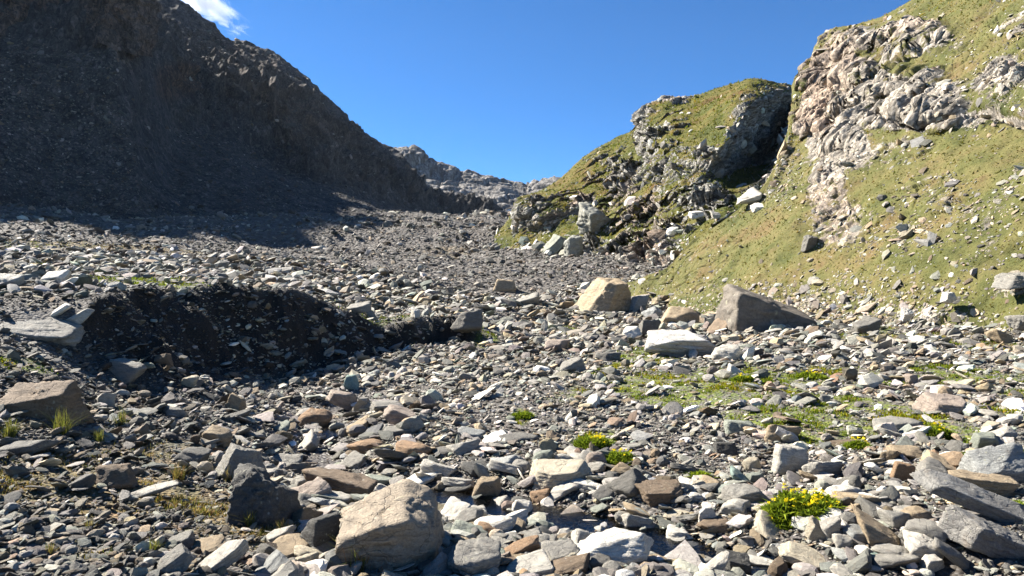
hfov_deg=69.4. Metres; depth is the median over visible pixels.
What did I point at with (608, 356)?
slab
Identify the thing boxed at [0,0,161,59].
mountain cliff
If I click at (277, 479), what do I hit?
stone
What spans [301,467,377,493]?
boulder
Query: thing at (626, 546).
boulder
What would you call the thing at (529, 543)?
rock
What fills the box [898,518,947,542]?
stone
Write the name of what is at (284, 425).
stone
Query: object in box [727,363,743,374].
stone
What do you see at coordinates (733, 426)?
stone
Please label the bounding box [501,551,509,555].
stone
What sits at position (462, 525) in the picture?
stone
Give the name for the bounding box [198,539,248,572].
slab
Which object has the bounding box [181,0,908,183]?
sky
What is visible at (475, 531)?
stone
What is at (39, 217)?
block field
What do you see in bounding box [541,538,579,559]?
stone
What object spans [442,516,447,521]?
stone
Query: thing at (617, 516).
stone
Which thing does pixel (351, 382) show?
stone
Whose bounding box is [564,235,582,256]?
rock
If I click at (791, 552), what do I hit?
slab
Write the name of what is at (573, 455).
stone
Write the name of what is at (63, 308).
slab
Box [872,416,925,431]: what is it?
slab
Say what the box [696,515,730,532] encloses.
stone
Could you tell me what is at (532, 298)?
rock
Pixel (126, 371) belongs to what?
rock
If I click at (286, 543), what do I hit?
stone
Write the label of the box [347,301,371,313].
slab
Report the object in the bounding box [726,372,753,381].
flowering cushion
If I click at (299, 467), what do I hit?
stone
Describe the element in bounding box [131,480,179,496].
slab
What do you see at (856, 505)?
stone
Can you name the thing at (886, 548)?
stone
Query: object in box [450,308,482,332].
rock
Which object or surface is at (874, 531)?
slab
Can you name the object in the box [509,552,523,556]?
stone
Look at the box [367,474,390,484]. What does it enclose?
stone
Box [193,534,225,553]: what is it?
rock
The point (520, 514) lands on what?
stone
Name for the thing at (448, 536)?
stone
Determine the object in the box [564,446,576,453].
stone
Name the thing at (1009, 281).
boulder
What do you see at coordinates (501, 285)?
boulder
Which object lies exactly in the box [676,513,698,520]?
stone
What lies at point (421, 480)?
stone
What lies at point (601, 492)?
stone
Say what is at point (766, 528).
slab
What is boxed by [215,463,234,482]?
grass tuft
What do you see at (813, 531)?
stone
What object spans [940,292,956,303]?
rock
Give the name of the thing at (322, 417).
rock
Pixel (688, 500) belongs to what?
stone
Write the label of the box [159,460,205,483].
grass tuft
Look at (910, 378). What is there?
stone
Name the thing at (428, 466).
stone
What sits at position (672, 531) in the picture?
stone
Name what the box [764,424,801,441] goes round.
stone
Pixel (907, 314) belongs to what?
rock
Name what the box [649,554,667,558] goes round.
stone
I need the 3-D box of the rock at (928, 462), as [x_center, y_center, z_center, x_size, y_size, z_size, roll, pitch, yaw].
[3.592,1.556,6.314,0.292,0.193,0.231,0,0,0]
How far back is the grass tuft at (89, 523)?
4.66 m
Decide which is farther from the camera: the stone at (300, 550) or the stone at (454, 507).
the stone at (454, 507)
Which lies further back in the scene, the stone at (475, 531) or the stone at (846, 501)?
the stone at (846, 501)
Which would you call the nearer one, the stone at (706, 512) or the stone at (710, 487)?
the stone at (706, 512)
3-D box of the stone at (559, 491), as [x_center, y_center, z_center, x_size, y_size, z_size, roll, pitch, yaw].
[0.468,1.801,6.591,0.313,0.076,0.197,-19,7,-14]
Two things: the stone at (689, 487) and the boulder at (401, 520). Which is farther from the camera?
the stone at (689, 487)
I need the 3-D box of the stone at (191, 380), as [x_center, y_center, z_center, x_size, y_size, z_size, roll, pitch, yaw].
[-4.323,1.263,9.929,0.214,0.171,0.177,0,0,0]
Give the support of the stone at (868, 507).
on the ground at (198, 320)
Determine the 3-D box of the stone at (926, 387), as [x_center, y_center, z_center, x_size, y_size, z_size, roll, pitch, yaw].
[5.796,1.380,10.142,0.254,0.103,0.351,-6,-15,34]
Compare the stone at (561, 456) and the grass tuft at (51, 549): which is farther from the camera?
the stone at (561, 456)
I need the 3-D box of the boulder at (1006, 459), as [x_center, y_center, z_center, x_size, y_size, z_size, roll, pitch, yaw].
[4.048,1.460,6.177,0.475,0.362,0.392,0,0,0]
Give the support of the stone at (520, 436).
on the ground at (198, 320)
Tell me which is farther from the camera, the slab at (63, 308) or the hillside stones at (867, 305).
the hillside stones at (867, 305)
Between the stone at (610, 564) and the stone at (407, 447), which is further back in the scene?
the stone at (407, 447)
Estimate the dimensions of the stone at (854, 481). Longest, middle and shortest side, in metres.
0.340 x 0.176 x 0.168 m
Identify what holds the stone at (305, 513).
on the ground at (198, 320)
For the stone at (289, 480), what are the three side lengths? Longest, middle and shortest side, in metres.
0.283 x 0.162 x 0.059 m
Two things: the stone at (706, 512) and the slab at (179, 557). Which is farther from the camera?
the stone at (706, 512)
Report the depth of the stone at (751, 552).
5.19 m
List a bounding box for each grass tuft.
[0,418,23,437]
[43,408,96,434]
[45,543,62,554]
[75,519,95,528]
[89,428,112,442]
[108,407,130,427]
[118,537,164,551]
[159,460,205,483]
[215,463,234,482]
[233,510,255,527]
[271,517,290,528]
[331,539,386,573]
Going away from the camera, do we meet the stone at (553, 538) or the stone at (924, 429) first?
the stone at (553, 538)
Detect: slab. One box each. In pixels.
[0,273,23,284]
[0,317,85,345]
[0,439,63,454]
[41,269,70,282]
[51,303,70,315]
[64,277,78,282]
[66,308,94,323]
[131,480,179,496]
[157,543,193,573]
[173,447,211,463]
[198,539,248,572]
[255,549,288,574]
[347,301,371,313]
[370,400,403,411]
[458,426,485,438]
[505,549,553,575]
[529,459,591,489]
[544,339,571,351]
[595,352,620,361]
[641,306,661,316]
[702,550,729,571]
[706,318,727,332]
[730,466,749,483]
[752,509,779,541]
[778,541,826,569]
[851,503,899,545]
[852,317,881,333]
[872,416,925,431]
[909,467,1023,522]
[932,537,968,569]
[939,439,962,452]
[980,420,1000,429]
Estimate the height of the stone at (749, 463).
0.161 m
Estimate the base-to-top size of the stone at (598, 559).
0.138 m
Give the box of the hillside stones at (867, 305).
[628,0,1023,331]
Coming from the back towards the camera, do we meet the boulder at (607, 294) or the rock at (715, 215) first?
the rock at (715, 215)
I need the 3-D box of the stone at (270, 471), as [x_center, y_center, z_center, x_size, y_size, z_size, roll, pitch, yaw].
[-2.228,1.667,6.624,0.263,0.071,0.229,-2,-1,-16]
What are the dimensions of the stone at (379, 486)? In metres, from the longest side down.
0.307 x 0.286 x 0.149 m
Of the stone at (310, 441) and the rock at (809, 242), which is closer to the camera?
the stone at (310, 441)
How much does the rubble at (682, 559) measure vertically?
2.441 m
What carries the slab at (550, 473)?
on the ground at (198, 320)
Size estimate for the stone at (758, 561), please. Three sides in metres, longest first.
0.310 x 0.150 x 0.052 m
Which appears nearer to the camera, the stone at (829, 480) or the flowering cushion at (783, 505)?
the flowering cushion at (783, 505)
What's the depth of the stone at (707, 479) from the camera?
6.55 m
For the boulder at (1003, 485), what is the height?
0.204 m
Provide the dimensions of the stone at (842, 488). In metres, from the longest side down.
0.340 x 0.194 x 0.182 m
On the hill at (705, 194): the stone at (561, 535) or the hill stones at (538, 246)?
the hill stones at (538, 246)
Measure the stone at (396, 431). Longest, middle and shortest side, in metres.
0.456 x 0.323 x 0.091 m
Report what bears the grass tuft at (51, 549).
on the ground at (198, 320)
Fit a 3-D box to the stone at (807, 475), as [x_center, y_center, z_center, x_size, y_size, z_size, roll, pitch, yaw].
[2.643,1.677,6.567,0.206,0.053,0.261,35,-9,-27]
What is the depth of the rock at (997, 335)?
15.81 m
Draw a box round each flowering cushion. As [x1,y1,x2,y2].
[511,410,534,419]
[569,432,612,449]
[605,447,644,465]
[688,469,715,478]
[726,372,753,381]
[754,483,847,530]
[794,369,829,379]
[834,436,872,449]
[920,421,958,439]
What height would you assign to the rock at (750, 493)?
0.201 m
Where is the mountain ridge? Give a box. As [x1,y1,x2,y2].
[394,144,560,208]
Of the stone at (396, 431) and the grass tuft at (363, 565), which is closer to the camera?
the grass tuft at (363, 565)
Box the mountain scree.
[0,19,469,219]
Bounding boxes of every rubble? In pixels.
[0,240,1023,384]
[0,267,1023,575]
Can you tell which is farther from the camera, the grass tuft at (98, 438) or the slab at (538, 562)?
the grass tuft at (98, 438)
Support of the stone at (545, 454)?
on the ground at (198, 320)
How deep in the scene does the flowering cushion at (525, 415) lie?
9.65 m
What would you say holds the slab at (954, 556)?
on the ground at (198, 320)
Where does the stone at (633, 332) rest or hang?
on the ground at (198, 320)
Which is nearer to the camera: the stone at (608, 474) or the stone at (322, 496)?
the stone at (322, 496)
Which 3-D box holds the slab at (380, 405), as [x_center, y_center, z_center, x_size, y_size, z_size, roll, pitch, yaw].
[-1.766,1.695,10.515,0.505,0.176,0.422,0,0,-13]
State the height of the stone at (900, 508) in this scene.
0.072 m
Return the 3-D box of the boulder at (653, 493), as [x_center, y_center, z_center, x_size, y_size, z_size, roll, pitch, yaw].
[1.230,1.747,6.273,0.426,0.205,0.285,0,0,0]
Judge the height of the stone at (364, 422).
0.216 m
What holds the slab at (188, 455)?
on the ground at (198, 320)
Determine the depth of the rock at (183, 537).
4.62 m
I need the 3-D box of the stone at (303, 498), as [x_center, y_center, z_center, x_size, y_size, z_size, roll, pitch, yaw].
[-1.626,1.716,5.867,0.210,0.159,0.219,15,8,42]
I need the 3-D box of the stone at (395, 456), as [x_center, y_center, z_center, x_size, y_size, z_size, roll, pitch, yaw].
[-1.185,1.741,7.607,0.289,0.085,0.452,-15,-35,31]
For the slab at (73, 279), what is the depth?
11.96 m
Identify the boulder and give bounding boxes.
[0,380,94,426]
[215,443,266,479]
[225,463,302,527]
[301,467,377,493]
[335,479,444,572]
[447,537,500,575]
[493,279,515,292]
[573,277,630,314]
[576,202,613,234]
[577,527,653,563]
[634,479,682,506]
[644,329,716,356]
[661,306,699,322]
[715,284,816,332]
[736,187,762,204]
[912,392,966,415]
[936,505,1023,558]
[947,469,1020,496]
[956,442,1023,482]
[991,272,1023,289]
[1004,315,1023,330]
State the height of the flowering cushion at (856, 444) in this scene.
0.147 m
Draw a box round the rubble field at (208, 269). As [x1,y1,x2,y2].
[0,237,1023,385]
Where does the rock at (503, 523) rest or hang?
on the ground at (198, 320)
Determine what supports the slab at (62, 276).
on the ground at (198, 320)
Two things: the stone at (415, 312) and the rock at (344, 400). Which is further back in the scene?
the stone at (415, 312)
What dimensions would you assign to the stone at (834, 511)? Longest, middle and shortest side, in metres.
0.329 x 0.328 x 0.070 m
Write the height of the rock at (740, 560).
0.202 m
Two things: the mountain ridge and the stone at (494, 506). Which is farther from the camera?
the mountain ridge
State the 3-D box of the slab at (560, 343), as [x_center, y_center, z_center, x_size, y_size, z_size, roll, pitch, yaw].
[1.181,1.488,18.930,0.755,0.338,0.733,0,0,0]
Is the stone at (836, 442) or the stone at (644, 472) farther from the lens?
the stone at (836, 442)
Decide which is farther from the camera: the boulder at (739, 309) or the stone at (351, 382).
the boulder at (739, 309)
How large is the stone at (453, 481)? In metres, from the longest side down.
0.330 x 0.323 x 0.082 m
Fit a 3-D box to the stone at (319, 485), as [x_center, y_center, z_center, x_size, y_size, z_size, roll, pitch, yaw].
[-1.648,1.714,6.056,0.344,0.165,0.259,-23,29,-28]
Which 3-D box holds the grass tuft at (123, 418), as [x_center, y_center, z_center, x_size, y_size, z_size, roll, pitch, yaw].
[-3.921,1.282,7.433,0.356,0.228,0.381,0,0,0]
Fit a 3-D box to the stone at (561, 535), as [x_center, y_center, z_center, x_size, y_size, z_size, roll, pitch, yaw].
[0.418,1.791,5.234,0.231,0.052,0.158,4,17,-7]
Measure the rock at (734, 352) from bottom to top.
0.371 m
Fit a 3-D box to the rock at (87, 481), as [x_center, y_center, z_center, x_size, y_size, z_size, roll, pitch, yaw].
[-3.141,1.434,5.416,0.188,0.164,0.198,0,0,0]
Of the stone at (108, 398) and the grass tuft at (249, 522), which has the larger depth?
the stone at (108, 398)
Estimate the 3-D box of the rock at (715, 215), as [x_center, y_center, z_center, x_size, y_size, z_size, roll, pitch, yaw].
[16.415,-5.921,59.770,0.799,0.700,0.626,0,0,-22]
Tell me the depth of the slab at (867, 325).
18.94 m
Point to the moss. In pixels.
(724, 385)
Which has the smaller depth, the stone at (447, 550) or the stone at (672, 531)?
the stone at (447, 550)
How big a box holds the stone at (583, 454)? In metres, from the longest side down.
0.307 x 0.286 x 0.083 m
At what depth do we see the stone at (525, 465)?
7.12 m
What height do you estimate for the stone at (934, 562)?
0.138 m
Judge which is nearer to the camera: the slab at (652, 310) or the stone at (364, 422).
the stone at (364, 422)
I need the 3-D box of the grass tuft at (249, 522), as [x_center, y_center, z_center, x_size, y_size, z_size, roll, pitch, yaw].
[-1.849,1.611,5.218,0.213,0.159,0.287,0,0,34]
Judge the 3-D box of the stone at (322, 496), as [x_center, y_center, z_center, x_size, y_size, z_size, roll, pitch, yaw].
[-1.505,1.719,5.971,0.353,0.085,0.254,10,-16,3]
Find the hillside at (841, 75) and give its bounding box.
[627,0,1023,330]
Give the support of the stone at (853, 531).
on the ground at (198, 320)
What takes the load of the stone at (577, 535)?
on the ground at (198, 320)
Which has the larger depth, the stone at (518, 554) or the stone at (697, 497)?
the stone at (697, 497)
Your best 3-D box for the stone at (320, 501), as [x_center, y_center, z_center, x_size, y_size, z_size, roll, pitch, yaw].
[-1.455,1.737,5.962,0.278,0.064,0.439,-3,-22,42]
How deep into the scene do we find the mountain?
169.97 m
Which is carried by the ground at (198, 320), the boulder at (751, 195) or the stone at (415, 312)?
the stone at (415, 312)
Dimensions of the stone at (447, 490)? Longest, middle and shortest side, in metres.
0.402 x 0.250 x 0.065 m
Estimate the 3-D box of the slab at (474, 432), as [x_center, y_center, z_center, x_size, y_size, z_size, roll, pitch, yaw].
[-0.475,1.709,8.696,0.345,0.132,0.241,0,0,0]
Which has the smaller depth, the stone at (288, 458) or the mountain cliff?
the stone at (288, 458)
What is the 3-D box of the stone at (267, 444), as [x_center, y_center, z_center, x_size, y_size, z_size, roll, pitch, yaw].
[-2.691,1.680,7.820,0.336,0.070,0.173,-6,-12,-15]
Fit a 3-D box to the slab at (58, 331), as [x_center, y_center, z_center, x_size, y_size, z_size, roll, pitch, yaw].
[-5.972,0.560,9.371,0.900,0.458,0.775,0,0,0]
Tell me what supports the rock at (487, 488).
on the ground at (198, 320)
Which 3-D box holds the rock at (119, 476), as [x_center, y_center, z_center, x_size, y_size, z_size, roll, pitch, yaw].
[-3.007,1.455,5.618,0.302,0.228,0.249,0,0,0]
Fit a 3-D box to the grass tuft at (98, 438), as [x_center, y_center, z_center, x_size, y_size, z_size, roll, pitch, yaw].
[-3.708,1.312,6.619,0.288,0.163,0.324,0,0,-23]
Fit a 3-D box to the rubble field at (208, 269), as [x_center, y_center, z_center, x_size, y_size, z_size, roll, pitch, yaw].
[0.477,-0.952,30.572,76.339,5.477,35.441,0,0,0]
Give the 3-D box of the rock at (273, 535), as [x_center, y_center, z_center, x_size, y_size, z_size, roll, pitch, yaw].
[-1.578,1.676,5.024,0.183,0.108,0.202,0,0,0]
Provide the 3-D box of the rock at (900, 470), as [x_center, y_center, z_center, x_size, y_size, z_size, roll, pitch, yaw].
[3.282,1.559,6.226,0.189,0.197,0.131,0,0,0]
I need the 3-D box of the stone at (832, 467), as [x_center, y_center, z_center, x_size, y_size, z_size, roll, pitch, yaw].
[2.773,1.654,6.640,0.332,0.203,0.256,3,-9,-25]
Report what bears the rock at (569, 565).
on the ground at (198, 320)
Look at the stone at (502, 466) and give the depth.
7.06 m
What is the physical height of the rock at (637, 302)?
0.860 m
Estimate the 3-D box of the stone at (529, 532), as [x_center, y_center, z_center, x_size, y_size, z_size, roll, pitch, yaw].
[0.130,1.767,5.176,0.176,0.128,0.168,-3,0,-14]
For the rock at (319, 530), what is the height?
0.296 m
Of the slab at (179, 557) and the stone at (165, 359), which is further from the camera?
the stone at (165, 359)
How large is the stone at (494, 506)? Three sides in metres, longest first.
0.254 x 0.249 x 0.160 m
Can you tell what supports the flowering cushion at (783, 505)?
on the ground at (198, 320)
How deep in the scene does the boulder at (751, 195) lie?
35.16 m
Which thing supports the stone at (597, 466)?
on the ground at (198, 320)
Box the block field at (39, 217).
[0,202,664,298]
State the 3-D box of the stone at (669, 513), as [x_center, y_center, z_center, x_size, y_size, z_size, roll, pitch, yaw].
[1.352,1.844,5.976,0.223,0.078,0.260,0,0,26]
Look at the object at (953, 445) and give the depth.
6.89 m
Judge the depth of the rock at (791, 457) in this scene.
6.79 m
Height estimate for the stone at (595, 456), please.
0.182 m
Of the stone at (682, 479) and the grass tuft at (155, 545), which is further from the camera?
the stone at (682, 479)
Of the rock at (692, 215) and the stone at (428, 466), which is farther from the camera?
the rock at (692, 215)
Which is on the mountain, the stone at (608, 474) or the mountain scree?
the mountain scree
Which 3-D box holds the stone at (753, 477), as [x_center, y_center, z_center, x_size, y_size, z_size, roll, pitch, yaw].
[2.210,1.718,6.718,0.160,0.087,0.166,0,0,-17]
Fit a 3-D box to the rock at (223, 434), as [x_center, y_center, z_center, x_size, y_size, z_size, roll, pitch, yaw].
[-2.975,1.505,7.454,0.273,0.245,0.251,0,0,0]
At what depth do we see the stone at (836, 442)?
7.64 m
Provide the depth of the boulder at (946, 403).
8.70 m
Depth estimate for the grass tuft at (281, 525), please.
5.13 m
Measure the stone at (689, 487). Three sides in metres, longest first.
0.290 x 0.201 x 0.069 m
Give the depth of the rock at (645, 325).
21.28 m
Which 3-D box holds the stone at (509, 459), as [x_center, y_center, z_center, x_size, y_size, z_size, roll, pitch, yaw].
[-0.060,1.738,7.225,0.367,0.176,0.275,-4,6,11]
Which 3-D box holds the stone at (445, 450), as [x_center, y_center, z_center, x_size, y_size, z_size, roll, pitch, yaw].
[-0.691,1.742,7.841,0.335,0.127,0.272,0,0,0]
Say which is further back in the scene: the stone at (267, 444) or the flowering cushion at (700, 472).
the stone at (267, 444)
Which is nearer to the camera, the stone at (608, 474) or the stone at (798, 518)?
the stone at (798, 518)
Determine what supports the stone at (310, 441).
on the ground at (198, 320)
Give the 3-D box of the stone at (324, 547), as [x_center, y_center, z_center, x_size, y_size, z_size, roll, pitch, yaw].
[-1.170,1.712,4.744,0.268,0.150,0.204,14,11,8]
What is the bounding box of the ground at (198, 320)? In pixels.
[0,204,1023,575]
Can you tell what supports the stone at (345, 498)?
on the ground at (198, 320)
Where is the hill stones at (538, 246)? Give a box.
[495,82,791,267]
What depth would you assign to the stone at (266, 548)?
4.58 m
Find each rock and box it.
[66,474,96,490]
[95,463,138,488]
[108,358,146,384]
[166,530,195,543]
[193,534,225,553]
[202,424,232,447]
[265,525,296,541]
[295,551,319,561]
[297,407,332,426]
[300,511,340,547]
[325,389,356,409]
[383,404,415,424]
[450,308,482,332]
[453,507,483,523]
[461,459,489,476]
[472,476,500,501]
[474,515,513,531]
[504,535,539,553]
[517,292,539,306]
[543,234,564,254]
[551,553,589,575]
[560,356,586,371]
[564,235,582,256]
[629,294,648,311]
[639,319,660,337]
[688,211,704,219]
[710,211,720,218]
[711,344,743,360]
[716,547,751,575]
[721,483,766,502]
[750,203,763,212]
[771,443,807,475]
[801,235,817,251]
[885,444,922,458]
[889,461,915,480]
[900,307,913,321]
[915,456,947,473]
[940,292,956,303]
[970,432,998,448]
[986,329,1012,343]
[990,426,1017,437]
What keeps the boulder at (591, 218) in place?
on the hill at (705, 194)
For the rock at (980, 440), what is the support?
on the ground at (198, 320)
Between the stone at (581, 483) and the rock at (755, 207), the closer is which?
the stone at (581, 483)
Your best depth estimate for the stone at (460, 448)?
7.72 m
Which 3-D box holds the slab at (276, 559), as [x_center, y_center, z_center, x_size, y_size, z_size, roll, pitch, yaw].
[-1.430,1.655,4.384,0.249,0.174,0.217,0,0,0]
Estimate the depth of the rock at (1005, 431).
7.49 m
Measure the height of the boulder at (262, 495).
0.469 m
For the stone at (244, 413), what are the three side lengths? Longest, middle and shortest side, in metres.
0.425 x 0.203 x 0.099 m
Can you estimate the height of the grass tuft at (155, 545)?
0.118 m
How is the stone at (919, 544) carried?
on the ground at (198, 320)
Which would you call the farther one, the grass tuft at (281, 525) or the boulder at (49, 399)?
the boulder at (49, 399)
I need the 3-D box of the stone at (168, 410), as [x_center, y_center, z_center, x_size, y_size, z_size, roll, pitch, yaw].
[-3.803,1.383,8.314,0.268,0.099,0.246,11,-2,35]
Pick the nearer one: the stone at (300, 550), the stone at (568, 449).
the stone at (300, 550)
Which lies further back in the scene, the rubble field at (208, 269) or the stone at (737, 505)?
the rubble field at (208, 269)
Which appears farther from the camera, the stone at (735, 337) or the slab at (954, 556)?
the stone at (735, 337)
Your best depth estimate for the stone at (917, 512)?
5.20 m
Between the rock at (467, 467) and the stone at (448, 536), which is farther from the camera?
the rock at (467, 467)
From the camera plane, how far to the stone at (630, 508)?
6.02 m
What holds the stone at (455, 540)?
on the ground at (198, 320)
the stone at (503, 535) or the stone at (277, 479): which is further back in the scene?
the stone at (277, 479)
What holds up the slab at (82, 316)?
on the ground at (198, 320)
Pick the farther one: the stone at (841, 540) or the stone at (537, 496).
the stone at (537, 496)
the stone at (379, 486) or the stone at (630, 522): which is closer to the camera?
the stone at (630, 522)
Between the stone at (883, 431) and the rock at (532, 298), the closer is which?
the stone at (883, 431)
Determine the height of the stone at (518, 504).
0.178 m
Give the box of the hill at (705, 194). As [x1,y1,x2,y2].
[494,78,791,267]
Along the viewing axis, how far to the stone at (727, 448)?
7.62 m
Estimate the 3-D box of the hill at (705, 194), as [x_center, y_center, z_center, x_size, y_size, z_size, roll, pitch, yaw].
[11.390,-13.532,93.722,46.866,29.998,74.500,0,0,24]
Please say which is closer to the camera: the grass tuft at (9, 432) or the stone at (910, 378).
the grass tuft at (9, 432)
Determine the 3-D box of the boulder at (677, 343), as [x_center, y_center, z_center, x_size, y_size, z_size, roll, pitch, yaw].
[3.728,1.273,16.466,1.645,0.645,1.494,0,0,0]
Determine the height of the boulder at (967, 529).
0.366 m
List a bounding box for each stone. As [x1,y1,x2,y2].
[96,393,116,406]
[154,353,173,366]
[161,405,187,416]
[180,375,199,387]
[221,409,250,421]
[227,393,245,411]
[247,442,273,447]
[256,543,288,557]
[266,468,277,474]
[270,476,283,482]
[272,533,308,557]
[273,420,289,431]
[273,453,302,462]
[281,477,292,484]
[284,463,311,473]
[290,475,305,486]
[291,477,331,494]
[292,507,322,524]
[294,545,320,556]
[298,429,319,451]
[298,493,319,507]
[307,497,348,505]
[311,494,344,502]
[312,541,335,553]
[324,491,351,503]
[339,451,367,468]
[343,374,358,389]
[346,414,368,434]
[346,438,382,453]
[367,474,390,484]
[373,449,408,461]
[373,483,386,491]
[383,425,414,436]
[395,440,431,454]
[407,472,437,484]
[410,308,420,318]
[420,459,457,476]
[430,482,471,495]
[431,446,450,456]
[441,477,474,486]
[441,496,470,519]
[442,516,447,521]
[443,546,451,554]
[444,530,452,539]
[446,439,480,456]
[449,536,468,543]
[450,520,488,537]
[471,505,486,515]
[471,527,479,535]
[477,521,495,532]
[486,454,518,471]
[486,495,510,512]
[488,460,522,474]
[490,531,522,548]
[491,532,508,537]
[499,432,538,442]
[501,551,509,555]
[506,509,528,524]
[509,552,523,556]
[510,499,532,516]
[512,459,531,472]
[518,527,541,537]
[530,488,549,502]
[531,533,549,541]
[532,450,554,459]
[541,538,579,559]
[549,481,579,500]
[549,535,557,540]
[554,454,572,458]
[557,533,570,538]
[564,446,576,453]
[569,449,581,458]
[571,478,601,489]
[571,528,592,542]
[577,450,592,462]
[586,451,606,462]
[587,461,605,471]
[589,553,610,569]
[592,484,613,502]
[602,560,622,569]
[605,468,648,497]
[605,471,618,477]
[611,462,630,474]
[614,510,628,522]
[618,513,653,530]
[622,326,642,338]
[623,501,650,516]
[630,467,655,476]
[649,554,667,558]
[663,509,688,519]
[666,524,693,541]
[670,462,696,471]
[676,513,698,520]
[678,476,699,490]
[681,483,693,490]
[681,494,692,502]
[689,492,703,501]
[696,483,718,493]
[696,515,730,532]
[698,507,716,521]
[698,554,711,563]
[699,475,720,486]
[714,442,738,455]
[718,498,750,515]
[721,334,739,341]
[723,419,753,435]
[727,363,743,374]
[742,457,760,470]
[743,426,762,433]
[746,472,765,482]
[747,549,756,555]
[748,554,773,568]
[750,503,766,512]
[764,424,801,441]
[791,516,802,528]
[799,470,816,480]
[801,461,842,477]
[805,515,825,540]
[815,507,847,528]
[817,475,836,485]
[819,515,841,540]
[823,484,862,494]
[830,439,861,445]
[830,491,881,502]
[831,533,852,548]
[833,475,861,488]
[839,494,864,505]
[842,504,860,510]
[842,524,867,544]
[854,495,882,519]
[871,543,908,554]
[872,553,919,568]
[877,427,902,436]
[877,509,909,528]
[879,450,904,461]
[892,505,909,510]
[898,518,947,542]
[900,526,943,563]
[901,373,917,383]
[901,426,930,436]
[901,506,932,519]
[921,449,958,469]
[921,554,944,571]
[924,385,945,389]
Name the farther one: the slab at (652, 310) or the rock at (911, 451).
the slab at (652, 310)
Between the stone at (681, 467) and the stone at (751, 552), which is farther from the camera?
the stone at (681, 467)
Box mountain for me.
[0,0,512,219]
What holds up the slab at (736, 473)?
on the ground at (198, 320)
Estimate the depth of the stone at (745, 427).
8.41 m
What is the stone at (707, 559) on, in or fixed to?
on the ground at (198, 320)
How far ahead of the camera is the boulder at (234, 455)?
6.20 m
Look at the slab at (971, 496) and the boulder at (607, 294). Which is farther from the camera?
the boulder at (607, 294)
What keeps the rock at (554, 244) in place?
on the ground at (198, 320)
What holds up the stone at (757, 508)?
on the ground at (198, 320)
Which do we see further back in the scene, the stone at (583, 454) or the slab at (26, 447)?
the stone at (583, 454)
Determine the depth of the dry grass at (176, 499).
5.40 m
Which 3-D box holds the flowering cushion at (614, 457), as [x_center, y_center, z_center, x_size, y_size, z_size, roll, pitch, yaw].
[1.071,1.676,7.369,0.509,0.161,0.524,0,0,-41]
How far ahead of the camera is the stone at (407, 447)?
7.70 m
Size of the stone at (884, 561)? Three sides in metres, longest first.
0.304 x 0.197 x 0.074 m
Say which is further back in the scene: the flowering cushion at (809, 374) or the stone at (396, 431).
the flowering cushion at (809, 374)
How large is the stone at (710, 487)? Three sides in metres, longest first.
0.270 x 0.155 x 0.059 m
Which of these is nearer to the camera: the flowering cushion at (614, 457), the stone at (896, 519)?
the stone at (896, 519)
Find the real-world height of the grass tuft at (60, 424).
0.282 m
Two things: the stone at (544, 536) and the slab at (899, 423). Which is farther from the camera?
the slab at (899, 423)
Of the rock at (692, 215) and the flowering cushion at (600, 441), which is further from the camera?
the rock at (692, 215)
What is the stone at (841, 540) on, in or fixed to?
on the ground at (198, 320)
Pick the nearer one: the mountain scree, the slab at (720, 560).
the slab at (720, 560)
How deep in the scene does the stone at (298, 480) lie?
6.45 m
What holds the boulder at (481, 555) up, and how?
on the ground at (198, 320)
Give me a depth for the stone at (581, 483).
6.59 m
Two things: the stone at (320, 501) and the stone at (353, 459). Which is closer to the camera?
the stone at (320, 501)
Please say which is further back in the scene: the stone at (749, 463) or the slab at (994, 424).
the slab at (994, 424)
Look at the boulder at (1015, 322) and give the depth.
17.55 m
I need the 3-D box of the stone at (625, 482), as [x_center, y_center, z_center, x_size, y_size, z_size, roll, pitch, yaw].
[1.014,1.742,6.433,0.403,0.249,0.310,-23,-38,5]
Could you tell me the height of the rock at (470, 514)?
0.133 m
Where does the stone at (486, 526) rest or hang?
on the ground at (198, 320)
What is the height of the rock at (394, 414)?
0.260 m
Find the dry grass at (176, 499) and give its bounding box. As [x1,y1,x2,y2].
[0,239,1022,559]
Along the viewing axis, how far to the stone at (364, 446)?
8.24 m
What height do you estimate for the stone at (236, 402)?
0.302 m
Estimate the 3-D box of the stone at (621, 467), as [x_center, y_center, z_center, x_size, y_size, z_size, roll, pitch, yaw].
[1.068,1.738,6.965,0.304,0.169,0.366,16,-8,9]
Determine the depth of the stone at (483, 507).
5.88 m
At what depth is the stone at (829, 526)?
5.19 m
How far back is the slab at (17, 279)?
11.15 m
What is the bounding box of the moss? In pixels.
[0,241,1023,450]

